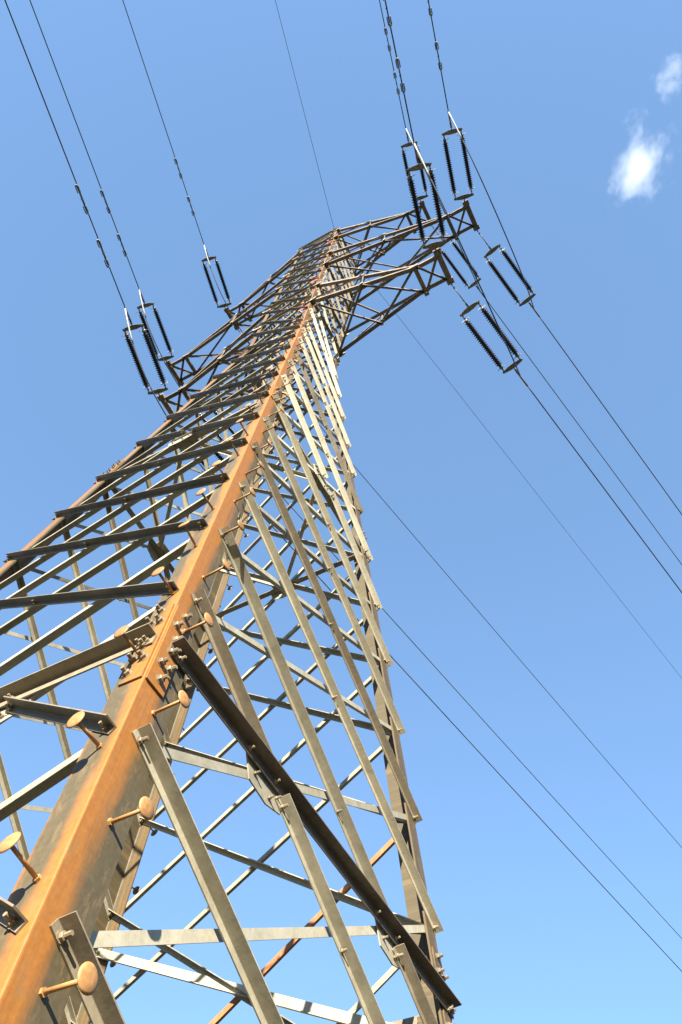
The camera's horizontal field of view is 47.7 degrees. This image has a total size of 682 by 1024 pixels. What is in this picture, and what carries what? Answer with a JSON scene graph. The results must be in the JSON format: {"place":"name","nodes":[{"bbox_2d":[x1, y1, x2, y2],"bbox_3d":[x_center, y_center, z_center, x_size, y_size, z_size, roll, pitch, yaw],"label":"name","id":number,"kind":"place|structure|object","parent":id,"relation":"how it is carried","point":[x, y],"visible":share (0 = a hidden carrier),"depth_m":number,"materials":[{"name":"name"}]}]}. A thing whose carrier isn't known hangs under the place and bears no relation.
{"place":"outdoors","nodes":[
{"label":"outdoors","id":0,"kind":"place"},
{"bbox_2d":[0,0,681,1023],"label":"sky","id":1,"kind":"structure","parent":0,"point":[569,112],"materials":[{"name":"blue"}]},
{"label":"ground","id":2,"kind":"structure","parent":0,"visible":0},
{"bbox_2d":[0,199,479,1023],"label":"lattice tower","id":3,"kind":"structure","parent":2,"relation":"on","point":[66,905],"depth_m":8.24,"materials":[{"name":"metal"}]},
{"bbox_2d":[122,306,167,394],"bbox_3d":[-6.378,-5.111,24.838,0.905,0.231,3.110,-12,-63,9],"label":"insulator string","id":4,"kind":"object","parent":3,"relation":"attached to","point":[152,354],"visible":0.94,"depth_m":24.83,"materials":[{"name":"ceramic"}]},
{"bbox_2d":[4,0,124,305],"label":"conductor","id":5,"kind":"object","parent":4,"relation":"attached to","point":[59,139],"visible":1,"depth_m":21.88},
{"bbox_2d":[74,184,88,214],"bbox_3d":[-7.619,-9.200,22.683,0.120,0.151,0.850,-12,-63,9],"label":"vibration damper","id":6,"kind":"object","parent":5,"relation":"attached to","point":[82,199],"visible":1,"depth_m":22.66,"materials":[{"name":"metal"}]},
{"bbox_2d":[97,239,109,267],"bbox_3d":[-7.210,-7.842,23.380,0.120,0.151,0.850,-12,-63,9],"label":"vibration damper","id":7,"kind":"object","parent":5,"relation":"attached to","point":[106,262],"visible":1,"depth_m":23.36,"materials":[{"name":"metal"}]},
{"bbox_2d":[124,308,204,470],"bbox_3d":[-5.007,-2.933,24.718,0.050,2.102,7.570,-25,-66,15],"label":"jumper cable","id":8,"kind":"object","parent":4,"relation":"hanging from","point":[143,370],"visible":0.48,"depth_m":23.55,"materials":[{"name":"metal"}]},
{"bbox_2d":[136,288,173,360],"bbox_3d":[-7.424,-7.330,30.523,0.905,0.231,3.110,-12,-63,9],"label":"insulator string","id":9,"kind":"object","parent":3,"relation":"attached to","point":[159,322],"visible":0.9,"depth_m":30.49,"materials":[{"name":"ceramic"}]},
{"bbox_2d":[29,0,138,287],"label":"conductor","id":10,"kind":"object","parent":9,"relation":"attached to","point":[79,131],"visible":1,"depth_m":27.27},
{"bbox_2d":[100,190,110,213],"bbox_3d":[-8.664,-11.418,28.367,0.120,0.151,0.850,-12,-63,9],"label":"vibration damper","id":11,"kind":"object","parent":10,"relation":"attached to","point":[101,192],"visible":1,"depth_m":28.36,"materials":[{"name":"metal"}]},
{"bbox_2d":[116,234,126,256],"bbox_3d":[-8.255,-10.060,29.064,0.120,0.151,0.850,-12,-63,9],"label":"vibration damper","id":12,"kind":"object","parent":10,"relation":"attached to","point":[118,235],"visible":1,"depth_m":29.05,"materials":[{"name":"metal"}]},
{"bbox_2d":[139,290,222,440],"bbox_3d":[-6.053,-5.151,30.402,0.050,2.102,7.570,-25,-66,15],"label":"jumper cable","id":13,"kind":"object","parent":9,"relation":"hanging from","point":[158,349],"visible":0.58,"depth_m":29.28,"materials":[{"name":"metal"}]},
{"bbox_2d":[185,431,223,474],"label":"insulator string","id":14,"kind":"object","parent":3,"relation":"attached to","point":[219,456],"visible":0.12,"depth_m":26.22,"materials":[{"name":"ceramic"}]},
{"bbox_2d":[264,518,681,971],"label":"conductor","id":15,"kind":"object","parent":14,"relation":"attached to","point":[501,776],"visible":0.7,"depth_m":30.87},
{"bbox_2d":[187,391,238,440],"bbox_3d":[-5.267,-3.763,32.117,0.905,0.231,4.140,-36,-74,20],"label":"insulator string","id":16,"kind":"object","parent":3,"relation":"attached to","point":[230,428],"visible":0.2,"depth_m":32.12,"materials":[{"name":"ceramic"}]},
{"bbox_2d":[262,474,681,938],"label":"conductor","id":17,"kind":"object","parent":16,"relation":"attached to","point":[504,743],"visible":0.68,"depth_m":37.63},
{"bbox_2d":[201,244,231,307],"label":"insulator string","id":18,"kind":"object","parent":3,"relation":"attached to","point":[214,296],"visible":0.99,"depth_m":35.71,"materials":[{"name":"ceramic"}]},
{"bbox_2d":[122,0,203,243],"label":"conductor","id":19,"kind":"object","parent":18,"relation":"attached to","point":[156,100],"visible":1,"depth_m":32.15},
{"bbox_2d":[174,158,182,178],"bbox_3d":[-7.068,-14.930,33.508,0.120,0.151,0.850,-12,-63,9],"label":"vibration damper","id":20,"kind":"object","parent":19,"relation":"attached to","point":[175,159],"visible":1,"depth_m":33.43,"materials":[{"name":"metal"}]},
{"bbox_2d":[187,196,194,215],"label":"vibration damper","id":21,"kind":"object","parent":19,"relation":"attached to","point":[193,213],"visible":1,"depth_m":34.21,"materials":[{"name":"metal"}]},
{"bbox_2d":[204,245,266,368],"bbox_3d":[-4.457,-8.663,35.542,0.050,2.102,7.570,-25,-66,15],"label":"jumper cable","id":22,"kind":"object","parent":18,"relation":"hanging from","point":[219,289],"visible":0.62,"depth_m":34.40,"materials":[{"name":"metal"}]},
{"bbox_2d":[275,0,333,227],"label":"earth wire","id":23,"kind":"object","parent":3,"relation":"attached to","point":[303,110],"visible":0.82,"depth_m":40.22,"materials":[{"name":"grey metal"}]},
{"bbox_2d":[400,127,428,201],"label":"insulator string","id":24,"kind":"object","parent":3,"relation":"attached to","point":[408,144],"visible":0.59,"depth_m":33.02,"materials":[{"name":"ceramic"}]},
{"bbox_2d":[379,0,405,126],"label":"conductor","id":25,"kind":"object","parent":24,"relation":"attached to","point":[392,63],"visible":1,"depth_m":31.28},
{"bbox_2d":[384,28,390,51],"bbox_3d":[1.867,-18.913,30.879,0.120,0.151,0.850,-12,-63,9],"label":"vibration damper","id":26,"kind":"object","parent":25,"relation":"attached to","point":[389,49],"visible":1,"depth_m":30.86,"materials":[{"name":"metal"}]},
{"bbox_2d":[393,72,399,94],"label":"vibration damper","id":27,"kind":"object","parent":25,"relation":"attached to","point":[398,92],"visible":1,"depth_m":31.57,"materials":[{"name":"metal"}]},
{"bbox_2d":[405,128,480,291],"bbox_3d":[4.479,-12.646,32.914,0.050,2.102,7.570,-25,-66,15],"label":"jumper cable","id":28,"kind":"object","parent":24,"relation":"hanging from","point":[445,213],"visible":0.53,"depth_m":32.27,"materials":[{"name":"metal"}]},
{"bbox_2d":[405,141,446,248],"bbox_3d":[2.434,-9.039,22.246,0.905,0.231,3.110,-12,-63,9],"label":"insulator string","id":29,"kind":"object","parent":3,"relation":"attached to","point":[418,213],"visible":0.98,"depth_m":22.27,"materials":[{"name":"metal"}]},
{"bbox_2d":[384,0,413,140],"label":"conductor","id":30,"kind":"object","parent":29,"relation":"attached to","point":[400,79],"visible":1,"depth_m":20.96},
{"bbox_2d":[383,0,391,26],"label":"vibration damper","id":31,"kind":"object","parent":30,"relation":"attached to","point":[389,24],"visible":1,"depth_m":20.17,"materials":[{"name":"metal"}]},
{"bbox_2d":[395,58,405,92],"bbox_3d":[1.602,-11.770,20.788,0.120,0.151,0.850,-12,-63,9],"label":"vibration damper","id":32,"kind":"object","parent":30,"relation":"attached to","point":[396,62],"visible":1,"depth_m":20.76,"materials":[{"name":"metal"}]},
{"bbox_2d":[413,143,520,377],"bbox_3d":[3.805,-6.861,22.126,0.050,2.102,7.570,-25,-66,15],"label":"jumper cable","id":33,"kind":"object","parent":29,"relation":"hanging from","point":[415,146],"visible":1,"depth_m":21.20,"materials":[{"name":"metal"}]},
{"bbox_2d":[440,110,474,200],"bbox_3d":[4.079,-12.457,27.139,0.905,0.231,3.110,-12,-63,9],"label":"insulator string","id":34,"kind":"object","parent":3,"relation":"attached to","point":[449,164],"visible":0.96,"depth_m":27.16,"materials":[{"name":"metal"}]},
{"bbox_2d":[428,3,448,109],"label":"conductor","id":35,"kind":"object","parent":34,"relation":"attached to","point":[439,59],"visible":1,"depth_m":25.91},
{"bbox_2d":[428,0,432,16],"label":"vibration damper","id":36,"kind":"object","parent":35,"relation":"attached to","point":[430,12],"visible":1,"depth_m":25.08,"materials":[{"name":"metal"}]},
{"bbox_2d":[434,41,442,70],"bbox_3d":[3.247,-15.187,25.680,0.120,0.151,0.850,-12,-63,9],"label":"vibration damper","id":37,"kind":"object","parent":35,"relation":"attached to","point":[439,62],"visible":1,"depth_m":25.67,"materials":[{"name":"metal"}]},
{"bbox_2d":[448,112,534,309],"bbox_3d":[5.450,-10.278,27.019,0.050,2.102,7.570,-25,-66,15],"label":"jumper cable","id":38,"kind":"object","parent":34,"relation":"hanging from","point":[492,205],"visible":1,"depth_m":26.14,"materials":[{"name":"metal"}]},
{"bbox_2d":[431,225,483,296],"bbox_3d":[5.264,-11.258,34.629,0.905,0.231,4.140,-36,-74,20],"label":"insulator string","id":39,"kind":"object","parent":3,"relation":"attached to","point":[458,249],"visible":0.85,"depth_m":34.66,"materials":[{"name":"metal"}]},
{"bbox_2d":[487,300,681,564],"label":"conductor","id":40,"kind":"object","parent":39,"relation":"attached to","point":[582,430],"visible":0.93,"depth_m":37.21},
{"bbox_2d":[451,284,527,386],"bbox_3d":[4.591,-5.472,23.841,0.905,0.231,4.140,-36,-74,20],"label":"insulator string","id":41,"kind":"object","parent":3,"relation":"attached to","point":[468,309],"visible":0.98,"depth_m":23.82,"materials":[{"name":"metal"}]},
{"bbox_2d":[528,386,681,592],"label":"conductor","id":42,"kind":"object","parent":41,"relation":"attached to","point":[604,488],"visible":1,"depth_m":25.48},
{"bbox_2d":[478,232,539,317],"bbox_3d":[6.235,-8.890,28.734,0.905,0.231,4.140,-36,-74,20],"label":"insulator string","id":43,"kind":"object","parent":3,"relation":"attached to","point":[499,275],"visible":0.96,"depth_m":28.70,"materials":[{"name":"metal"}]},
{"bbox_2d":[540,317,681,514],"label":"conductor","id":44,"kind":"object","parent":43,"relation":"attached to","point":[610,415],"visible":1,"depth_m":30.50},
{"bbox_2d":[363,272,680,676],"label":"earth wire","id":45,"kind":"object","parent":3,"relation":"attached to","point":[522,475],"visible":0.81,"depth_m":47.87,"materials":[{"name":"grey metal"}]},
{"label":"insulator string","id":46,"kind":"object","parent":3,"relation":"attached to","visible":0},
{"bbox_2d":[303,406,681,847],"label":"conductor","id":47,"kind":"object","parent":46,"relation":"attached to","point":[505,642],"visible":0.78,"depth_m":42.50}
]}

